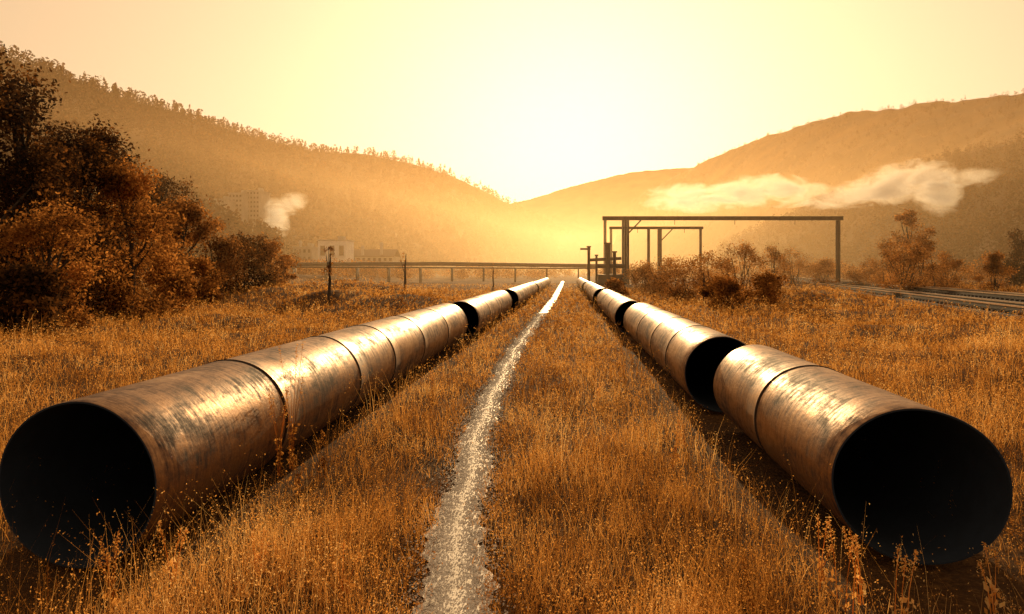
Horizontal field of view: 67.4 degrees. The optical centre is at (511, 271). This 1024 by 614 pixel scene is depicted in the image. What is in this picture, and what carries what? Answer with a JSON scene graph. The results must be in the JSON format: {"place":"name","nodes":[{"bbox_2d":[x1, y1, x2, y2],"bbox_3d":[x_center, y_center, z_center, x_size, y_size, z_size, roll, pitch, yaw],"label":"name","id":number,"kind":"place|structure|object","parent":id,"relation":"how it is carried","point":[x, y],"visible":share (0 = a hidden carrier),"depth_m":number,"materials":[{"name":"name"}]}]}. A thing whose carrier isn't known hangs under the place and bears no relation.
{"place":"outdoors","nodes":[
{"label":"outdoors","id":0,"kind":"place"},
{"bbox_2d":[0,124,255,251],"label":"forested hill","id":1,"kind":"structure","parent":0,"point":[32,136],"depth_m":161.48,"materials":[{"name":"brown plant"}]},
{"bbox_2d":[1,58,571,273],"bbox_3d":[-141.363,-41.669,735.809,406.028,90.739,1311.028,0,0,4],"label":"forested hill","id":2,"kind":"structure","parent":0,"point":[563,241],"depth_m":518.24,"materials":[{"name":"brown plant"}]},
{"bbox_2d":[209,200,234,214],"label":"walls","id":3,"kind":"structure","parent":2,"relation":"on","point":[231,204],"depth_m":259.86,"materials":[{"name":"concrete"}]},
{"bbox_2d":[208,196,235,201],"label":"roof","id":4,"kind":"structure","parent":3,"relation":"on","point":[226,198],"depth_m":260.43,"materials":[{"name":"concrete"}]},
{"bbox_2d":[229,195,240,215],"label":"windows","id":5,"kind":"structure","parent":3,"relation":"attached to","point":[237,204],"depth_m":264.83,"materials":[{"name":"brown glass"}]},
{"bbox_2d":[229,194,247,223],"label":"walls","id":6,"kind":"structure","parent":2,"relation":"on","point":[243,198],"depth_m":265.15,"materials":[{"name":"concrete"}]},
{"bbox_2d":[228,190,248,194],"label":"roof","id":7,"kind":"structure","parent":6,"relation":"on","point":[243,192],"depth_m":267.49,"materials":[{"name":"concrete"}]},
{"bbox_2d":[247,191,269,231],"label":"walls","id":8,"kind":"structure","parent":2,"relation":"on","point":[263,205],"depth_m":270.99,"materials":[{"name":"concrete"}]},
{"bbox_2d":[247,192,258,220],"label":"windows","id":9,"kind":"structure","parent":8,"relation":"attached to","point":[251,206],"depth_m":269.98,"materials":[{"name":"brown glass"}]},
{"bbox_2d":[246,188,270,193],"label":"roof","id":10,"kind":"structure","parent":8,"relation":"on","point":[261,189],"depth_m":273.44,"materials":[{"name":"concrete"}]},
{"bbox_2d":[0,41,1023,279],"bbox_3d":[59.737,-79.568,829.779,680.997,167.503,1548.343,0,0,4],"label":"hillside forest","id":11,"kind":"object","parent":2,"relation":"on","point":[199,141],"visible":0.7,"depth_m":354.05,"materials":[{"name":"orange plant"}]},
{"bbox_2d":[325,152,579,272],"bbox_3d":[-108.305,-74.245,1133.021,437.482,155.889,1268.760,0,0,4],"label":"forested hill","id":12,"kind":"structure","parent":0,"point":[482,192],"depth_m":1098.98,"materials":[{"name":"brown plant"}]},
{"bbox_2d":[0,272,1023,613],"bbox_3d":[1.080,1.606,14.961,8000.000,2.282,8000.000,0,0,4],"label":"ground","id":13,"kind":"structure","parent":0,"point":[960,584],"depth_m":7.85,"materials":[{"name":"brown plant"}]},
{"bbox_2d":[0,44,74,270],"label":"broadleaf tree","id":14,"kind":"object","parent":13,"relation":"on","point":[13,91],"visible":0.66,"depth_m":28.49,"materials":[{"name":"brown plant"}]},
{"bbox_2d":[0,253,83,339],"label":"shrub","id":15,"kind":"object","parent":13,"relation":"on","point":[34,287],"visible":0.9,"depth_m":23.67,"materials":[{"name":"brown plant"}]},
{"bbox_2d":[30,564,60,613],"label":"weed plant","id":16,"kind":"object","parent":13,"relation":"on","point":[47,578],"visible":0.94,"depth_m":4.88,"materials":[{"name":"brown plant"}]},
{"bbox_2d":[0,63,133,319],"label":"broadleaf tree","id":17,"kind":"object","parent":13,"relation":"on","point":[20,146],"visible":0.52,"depth_m":30.75,"materials":[{"name":"brown plant"}]},
{"bbox_2d":[0,186,139,331],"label":"broadleaf tree","id":18,"kind":"object","parent":13,"relation":"on","point":[34,237],"visible":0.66,"depth_m":26.94,"materials":[{"name":"brown plant"}]},
{"bbox_2d":[25,120,149,313],"bbox_3d":[-21.313,-2.366,37.305,6.681,9.715,7.446,0,0,4],"label":"broadleaf tree","id":19,"kind":"object","parent":13,"relation":"on","point":[95,151],"visible":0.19,"depth_m":36.61,"materials":[{"name":"brown plant"}]},
{"bbox_2d":[36,114,172,293],"bbox_3d":[-26.980,-4.130,49.521,7.431,11.811,7.596,0,0,33],"label":"broadleaf tree","id":20,"kind":"object","parent":13,"relation":"on","point":[112,139],"visible":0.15,"depth_m":49.47,"materials":[{"name":"brown plant"}]},
{"bbox_2d":[95,531,124,613],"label":"weed plant","id":21,"kind":"object","parent":13,"relation":"on","point":[106,578],"visible":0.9,"depth_m":5.09,"materials":[{"name":"orange plant"}]},
{"bbox_2d":[49,155,196,321],"bbox_3d":[-18.762,-1.472,36.794,6.800,8.223,7.434,0,0,-22],"label":"broadleaf tree","id":22,"kind":"object","parent":13,"relation":"on","point":[122,296],"visible":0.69,"depth_m":36.45,"materials":[{"name":"brown plant"}]},
{"bbox_2d":[122,168,203,284],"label":"broadleaf tree","id":23,"kind":"object","parent":13,"relation":"on","point":[163,185],"visible":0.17,"depth_m":70.13,"materials":[{"name":"brown plant"}]},
{"bbox_2d":[135,260,199,313],"bbox_3d":[-18.994,0.859,42.216,3.870,3.089,4.271,0,0,18],"label":"shrub","id":24,"kind":"object","parent":13,"relation":"on","point":[182,286],"visible":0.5,"depth_m":41.62,"materials":[{"name":"brown plant"}]},
{"bbox_2d":[156,521,192,586],"bbox_3d":[-2.398,1.997,5.423,0.252,0.453,0.128,0,0,4],"label":"weed plant","id":25,"kind":"object","parent":13,"relation":"on","point":[174,558],"visible":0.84,"depth_m":5.43,"materials":[{"name":"orange plant"}]},
{"bbox_2d":[143,194,226,296],"bbox_3d":[-25.043,-1.718,58.191,5.417,8.288,6.705,0,0,39],"label":"broadleaf tree","id":26,"kind":"object","parent":13,"relation":"on","point":[192,213],"visible":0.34,"depth_m":57.97,"materials":[{"name":"brown plant"}]},
{"bbox_2d":[162,251,227,303],"bbox_3d":[-21.457,0.436,51.835,4.698,3.642,4.200,0,0,-42],"label":"shrub","id":27,"kind":"object","parent":13,"relation":"on","point":[208,286],"visible":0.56,"depth_m":51.85,"materials":[{"name":"brown plant"}]},
{"bbox_2d":[179,217,259,295],"bbox_3d":[-22.420,-1.045,59.788,6.044,6.559,6.772,0,0,-42],"label":"shrub","id":28,"kind":"object","parent":13,"relation":"on","point":[227,263],"visible":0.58,"depth_m":59.41,"materials":[{"name":"brown plant"}]},
{"bbox_2d":[0,303,466,567],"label":"steel pipe","id":29,"kind":"object","parent":13,"relation":"on","point":[209,422],"visible":0.98,"depth_m":7.13,"materials":[{"name":"brown metal"}]},
{"bbox_2d":[208,230,291,292],"bbox_3d":[-21.659,-0.748,62.861,7.289,5.223,6.121,0,0,4],"label":"shrub","id":30,"kind":"object","parent":13,"relation":"on","point":[254,266],"visible":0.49,"depth_m":62.63,"materials":[{"name":"brown plant"}]},
{"bbox_2d":[248,528,270,577],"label":"weed plant","id":31,"kind":"object","parent":13,"relation":"on","point":[257,555],"visible":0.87,"depth_m":5.50,"materials":[{"name":"orange plant"}]},
{"bbox_2d":[236,232,300,287],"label":"shrub","id":32,"kind":"object","parent":13,"relation":"on","point":[275,246],"visible":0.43,"depth_m":65.61,"materials":[{"name":"brown plant"}]},
{"bbox_2d":[267,387,288,476],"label":"weed plant","id":33,"kind":"object","parent":13,"relation":"on","point":[278,456],"visible":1,"depth_m":8.22,"materials":[{"name":"brown plant"}]},
{"bbox_2d":[270,253,298,285],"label":"shrub","id":34,"kind":"object","parent":13,"relation":"on","point":[293,276],"visible":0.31,"depth_m":74.31,"materials":[{"name":"brown plant"}]},
{"bbox_2d":[278,337,305,467],"bbox_3d":[-2.472,1.477,8.622,0.301,1.447,0.290,0,0,-15],"label":"weed plant","id":35,"kind":"object","parent":13,"relation":"on","point":[291,447],"visible":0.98,"depth_m":8.55,"materials":[{"name":"brown plant"}]},
{"bbox_2d":[287,454,306,497],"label":"weed plant","id":36,"kind":"object","parent":13,"relation":"on","point":[295,479],"visible":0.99,"depth_m":7.49,"materials":[{"name":"brown plant"}]},
{"bbox_2d":[293,248,317,273],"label":"walls","id":37,"kind":"structure","parent":13,"relation":"on","point":[312,254],"depth_m":257.05,"materials":[{"name":"concrete"}]},
{"bbox_2d":[294,249,309,259],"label":"windows","id":38,"kind":"structure","parent":37,"relation":"attached to","point":[304,250],"depth_m":256.88,"materials":[{"name":"brown glass"}]},
{"bbox_2d":[292,243,317,247],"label":"roof","id":39,"kind":"structure","parent":37,"relation":"on","point":[310,245],"depth_m":256.92,"materials":[{"name":"concrete"}]},
{"bbox_2d":[314,430,329,476],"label":"weed plant","id":40,"kind":"object","parent":13,"relation":"on","point":[323,463],"visible":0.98,"depth_m":8.20,"materials":[{"name":"brown plant"}]},
{"bbox_2d":[321,246,334,303],"bbox_3d":[-11.010,0.288,46.017,0.973,3.650,0.904,0,0,15],"label":"young tree","id":41,"kind":"object","parent":13,"relation":"on","point":[329,280],"visible":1,"depth_m":46.07,"materials":[{"name":"brown plant"}]},
{"bbox_2d":[317,236,354,273],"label":"white warehouse","id":42,"kind":"structure","parent":13,"relation":"on","point":[342,247],"depth_m":245.59,"materials":[{"name":"paint"}]},
{"bbox_2d":[320,246,343,254],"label":"windows","id":43,"kind":"structure","parent":42,"relation":"in","point":[341,248],"depth_m":245.40,"materials":[{"name":"brown glass"}]},
{"bbox_2d":[298,240,382,254],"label":"factory chimneys","id":44,"kind":"object","parent":13,"relation":"on","point":[362,247],"visible":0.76,"depth_m":257.59,"materials":[{"name":"concrete"}]},
{"bbox_2d":[330,539,360,603],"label":"weed plant","id":45,"kind":"object","parent":13,"relation":"on","point":[343,576],"visible":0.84,"depth_m":5.10,"materials":[{"name":"orange plant"}]},
{"bbox_2d":[354,256,399,274],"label":"walls","id":46,"kind":"structure","parent":13,"relation":"on","point":[395,259],"depth_m":257.02,"materials":[{"name":"concrete"}]},
{"bbox_2d":[357,258,391,260],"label":"windows","id":47,"kind":"structure","parent":46,"relation":"attached to","point":[374,259],"depth_m":256.85,"materials":[{"name":"brown glass"}]},
{"bbox_2d":[354,249,400,256],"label":"roof","id":48,"kind":"structure","parent":46,"relation":"on","point":[376,252],"depth_m":259.25,"materials":[{"name":"metal"}]},
{"bbox_2d":[400,253,407,290],"bbox_3d":[-8.716,0.116,61.968,0.653,3.222,0.627,0,0,-36],"label":"young tree","id":49,"kind":"object","parent":13,"relation":"on","point":[404,269],"visible":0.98,"depth_m":61.94,"materials":[{"name":"brown plant"}]},
{"bbox_2d":[430,367,435,405],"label":"weed plant","id":50,"kind":"object","parent":13,"relation":"on","point":[432,373],"visible":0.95,"depth_m":12.46,"materials":[{"name":"brown plant"}]},
{"bbox_2d":[290,262,594,282],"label":"elevated pipeline","id":51,"kind":"object","parent":13,"relation":"on","point":[358,265],"visible":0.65,"depth_m":149.74,"materials":[{"name":"metal"}]},
{"bbox_2d":[374,313,548,613],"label":"gravel","id":52,"kind":"structure","parent":13,"relation":"on","point":[485,455],"depth_m":7.25,"materials":[{"name":"grey gravel"}]},
{"bbox_2d":[452,290,511,338],"bbox_3d":[-1.170,1.630,33.070,1.294,1.294,15.200,0,0,4],"label":"steel pipe","id":53,"kind":"object","parent":13,"relation":"on","point":[477,310],"visible":0.81,"depth_m":30.81,"materials":[{"name":"metal"}]},
{"bbox_2d":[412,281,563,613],"bbox_3d":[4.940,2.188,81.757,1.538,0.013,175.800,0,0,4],"label":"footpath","id":54,"kind":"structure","parent":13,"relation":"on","point":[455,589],"depth_m":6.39,"materials":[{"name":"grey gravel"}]},
{"bbox_2d":[492,263,494,290],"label":"young tree","id":55,"kind":"object","parent":13,"relation":"on","point":[493,278],"visible":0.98,"depth_m":77.83,"materials":[{"name":"plant"}]},
{"bbox_2d":[504,282,537,310],"bbox_3d":[0.762,1.598,56.341,1.234,1.234,27.500,0,0,4],"label":"steel pipe","id":56,"kind":"object","parent":13,"relation":"on","point":[519,294],"visible":0.76,"depth_m":51.75,"materials":[{"name":"brown metal"}]},
{"bbox_2d":[533,278,550,294],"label":"steel pipe","id":57,"kind":"object","parent":13,"relation":"on","point":[541,284],"visible":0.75,"depth_m":86.91,"materials":[{"name":"brown metal"}]},
{"bbox_2d":[577,278,588,291],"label":"steel pipe","id":58,"kind":"object","parent":13,"relation":"on","point":[581,282],"visible":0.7,"depth_m":90.62,"materials":[{"name":"brown metal"}]},
{"bbox_2d":[583,281,606,305],"bbox_3d":[6.398,1.588,59.444,1.231,1.234,28.500,0,0,4],"label":"steel pipe","id":59,"kind":"object","parent":13,"relation":"on","point":[590,288],"visible":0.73,"depth_m":54.73,"materials":[{"name":"brown metal"}]},
{"bbox_2d":[592,378,603,399],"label":"weed plant","id":60,"kind":"object","parent":13,"relation":"on","point":[598,394],"visible":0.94,"depth_m":12.98,"materials":[{"name":"orange plant"}]},
{"bbox_2d":[580,243,624,287],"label":"valve station","id":61,"kind":"object","parent":13,"relation":"on","point":[600,279],"visible":0.8,"depth_m":94.81,"materials":[{"name":"metal"}]},
{"bbox_2d":[594,277,631,296],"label":"shrub","id":62,"kind":"object","parent":13,"relation":"on","point":[614,284],"visible":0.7,"depth_m":59.47,"materials":[{"name":"brown plant"}]},
{"bbox_2d":[596,289,638,334],"bbox_3d":[4.798,1.630,35.246,1.226,1.236,17.000,0,0,4],"label":"steel pipe","id":63,"kind":"object","parent":13,"relation":"on","point":[613,305],"visible":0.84,"depth_m":33.22,"materials":[{"name":"brown metal"}]},
{"bbox_2d":[236,255,1021,282],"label":"hedgerow","id":64,"kind":"object","parent":13,"relation":"on","point":[462,274],"visible":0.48,"depth_m":188.47,"materials":[{"name":"brown plant"}]},
{"bbox_2d":[623,265,656,290],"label":"shrub","id":65,"kind":"object","parent":13,"relation":"on","point":[634,279],"visible":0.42,"depth_m":84.81,"materials":[{"name":"brown plant"}]},
{"bbox_2d":[609,227,702,282],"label":"steel gantry","id":66,"kind":"object","parent":13,"relation":"on","point":[659,241],"visible":0.6,"depth_m":121.85,"materials":[{"name":"metal"}]},
{"bbox_2d":[634,254,686,292],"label":"shrub","id":67,"kind":"object","parent":13,"relation":"on","point":[649,285],"visible":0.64,"depth_m":74.86,"materials":[{"name":"brown plant"}]},
{"bbox_2d":[669,424,680,466],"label":"weed plant","id":68,"kind":"object","parent":13,"relation":"on","point":[676,456],"visible":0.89,"depth_m":8.49,"materials":[{"name":"brown plant"}]},
{"bbox_2d":[652,254,709,298],"bbox_3d":[13.753,0.403,61.801,4.818,3.845,5.740,0,0,17],"label":"shrub","id":69,"kind":"object","parent":13,"relation":"on","point":[674,292],"visible":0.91,"depth_m":61.64,"materials":[{"name":"brown plant"}]},
{"bbox_2d":[676,410,687,446],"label":"weed plant","id":70,"kind":"object","parent":13,"relation":"on","point":[679,421],"visible":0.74,"depth_m":9.51,"materials":[{"name":"brown plant"}]},
{"bbox_2d":[623,303,745,412],"bbox_3d":[3.794,1.630,18.675,1.227,1.241,13.200,0,0,4],"label":"steel pipe","id":71,"kind":"object","parent":13,"relation":"on","point":[679,345],"visible":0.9,"depth_m":15.27,"materials":[{"name":"brown metal"}]},
{"bbox_2d":[701,272,706,303],"bbox_3d":[12.503,1.177,50.013,0.329,2.280,0.545,0,0,4],"label":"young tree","id":72,"kind":"object","parent":13,"relation":"on","point":[703,285],"visible":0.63,"depth_m":50.03,"materials":[{"name":"brown plant"}]},
{"bbox_2d":[690,246,746,297],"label":"shrub","id":73,"kind":"object","parent":13,"relation":"on","point":[709,272],"visible":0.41,"depth_m":65.70,"materials":[{"name":"brown plant"}]},
{"bbox_2d":[602,216,843,287],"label":"steel gantry","id":74,"kind":"object","parent":13,"relation":"on","point":[625,239],"visible":0.84,"depth_m":99.96,"materials":[{"name":"metal"}]},
{"bbox_2d":[697,273,748,307],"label":"shrub","id":75,"kind":"object","parent":13,"relation":"on","point":[722,286],"visible":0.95,"depth_m":43.53,"materials":[{"name":"brown plant"}]},
{"bbox_2d":[712,239,769,290],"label":"shrub","id":76,"kind":"object","parent":13,"relation":"on","point":[752,254],"visible":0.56,"depth_m":72.05,"materials":[{"name":"brown plant"}]},
{"bbox_2d":[735,553,771,608],"bbox_3d":[1.571,2.028,4.999,0.236,0.374,0.113,0,0,21],"label":"weed plant","id":77,"kind":"object","parent":13,"relation":"on","point":[745,562],"visible":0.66,"depth_m":5.01,"materials":[{"name":"brown plant"}]},
{"bbox_2d":[740,270,789,305],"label":"shrub","id":78,"kind":"object","parent":13,"relation":"on","point":[766,282],"visible":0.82,"depth_m":47.53,"materials":[{"name":"brown plant"}]},
{"bbox_2d":[749,242,799,288],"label":"shrub","id":79,"kind":"object","parent":13,"relation":"on","point":[776,255],"visible":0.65,"depth_m":85.02,"materials":[{"name":"brown plant"}]},
{"bbox_2d":[773,245,814,284],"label":"shrub","id":80,"kind":"object","parent":13,"relation":"on","point":[797,253],"visible":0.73,"depth_m":99.67,"materials":[{"name":"brown plant"}]},
{"bbox_2d":[795,256,840,283],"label":"shrub","id":81,"kind":"object","parent":13,"relation":"on","point":[825,262],"visible":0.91,"depth_m":99.75,"materials":[{"name":"brown plant"}]},
{"bbox_2d":[810,513,834,589],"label":"weed plant","id":82,"kind":"object","parent":13,"relation":"on","point":[824,573],"visible":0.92,"depth_m":5.39,"materials":[{"name":"brown plant"}]},
{"bbox_2d":[824,516,863,613],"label":"weed plant","id":83,"kind":"object","parent":13,"relation":"on","point":[846,605],"visible":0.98,"depth_m":4.98,"materials":[{"name":"brown plant"}]},
{"bbox_2d":[842,526,866,604],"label":"weed plant","id":84,"kind":"object","parent":13,"relation":"on","point":[861,582],"visible":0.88,"depth_m":5.19,"materials":[{"name":"brown plant"}]},
{"bbox_2d":[713,345,1012,564],"bbox_3d":[3.277,1.641,8.286,1.232,1.224,5.200,0,0,4],"label":"steel pipe","id":85,"kind":"object","parent":13,"relation":"on","point":[813,420],"visible":1,"depth_m":6.83,"materials":[{"name":"brown metal"}]},
{"bbox_2d":[842,255,890,284],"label":"shrub","id":86,"kind":"object","parent":13,"relation":"on","point":[858,279],"visible":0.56,"depth_m":89.93,"materials":[{"name":"brown plant"}]},
{"bbox_2d":[863,237,917,286],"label":"shrub","id":87,"kind":"object","parent":13,"relation":"on","point":[886,264],"visible":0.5,"depth_m":79.77,"materials":[{"name":"brown plant"}]},
{"bbox_2d":[776,277,1023,317],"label":"railway track","id":88,"kind":"structure","parent":13,"relation":"on","point":[997,301],"depth_m":47.89,"materials":[{"name":"metal"}]},
{"bbox_2d":[887,544,921,613],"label":"weed plant","id":89,"kind":"object","parent":13,"relation":"on","point":[904,599],"visible":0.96,"depth_m":4.88,"materials":[{"name":"brown plant"}]},
{"bbox_2d":[880,209,938,278],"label":"broadleaf tree","id":90,"kind":"object","parent":13,"relation":"on","point":[910,215],"visible":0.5,"depth_m":94.39,"materials":[{"name":"brown plant"}]},
{"bbox_2d":[877,240,944,290],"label":"shrub","id":91,"kind":"object","parent":13,"relation":"on","point":[916,254],"visible":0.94,"depth_m":65.52,"materials":[{"name":"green plant"}]},
{"bbox_2d":[888,234,961,287],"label":"shrub","id":92,"kind":"object","parent":13,"relation":"on","point":[926,245],"visible":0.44,"depth_m":69.81,"materials":[{"name":"brown plant"}]},
{"bbox_2d":[918,250,973,288],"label":"shrub","id":93,"kind":"object","parent":13,"relation":"on","point":[952,264],"visible":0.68,"depth_m":75.79,"materials":[{"name":"brown plant"}]},
{"bbox_2d":[970,542,1004,613],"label":"weed plant","id":94,"kind":"object","parent":13,"relation":"on","point":[988,599],"visible":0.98,"depth_m":5.12,"materials":[{"name":"brown plant"}]},
{"bbox_2d":[972,250,1019,291],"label":"shrub","id":95,"kind":"object","parent":13,"relation":"on","point":[993,263],"visible":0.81,"depth_m":63.88,"materials":[{"name":"brown plant"}]},
{"bbox_2d":[997,228,1023,286],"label":"broadleaf tree","id":96,"kind":"object","parent":13,"relation":"on","point":[1018,248],"visible":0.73,"depth_m":89.36,"materials":[{"name":"brown plant"}]},
{"bbox_2d":[0,0,1023,203],"label":"sky","id":97,"kind":"structure","parent":0,"point":[524,99],"materials":[{"name":"yellow"}]},
{"bbox_2d":[510,168,691,271],"bbox_3d":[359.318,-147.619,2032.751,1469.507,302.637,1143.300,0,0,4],"label":"grassy hill","id":98,"kind":"structure","parent":0,"point":[580,210],"depth_m":2028.00,"materials":[{"name":"orange plant"}]},
{"bbox_2d":[600,93,1023,272],"bbox_3d":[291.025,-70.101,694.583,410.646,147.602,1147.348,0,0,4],"label":"grassy hill","id":99,"kind":"structure","parent":0,"point":[913,140],"depth_m":631.03,"materials":[{"name":"orange plant"}]},
{"bbox_2d":[717,142,1023,278],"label":"grassy hill","id":100,"kind":"structure","parent":0,"point":[875,186],"depth_m":276.29,"materials":[{"name":"brown plant"}]}
]}

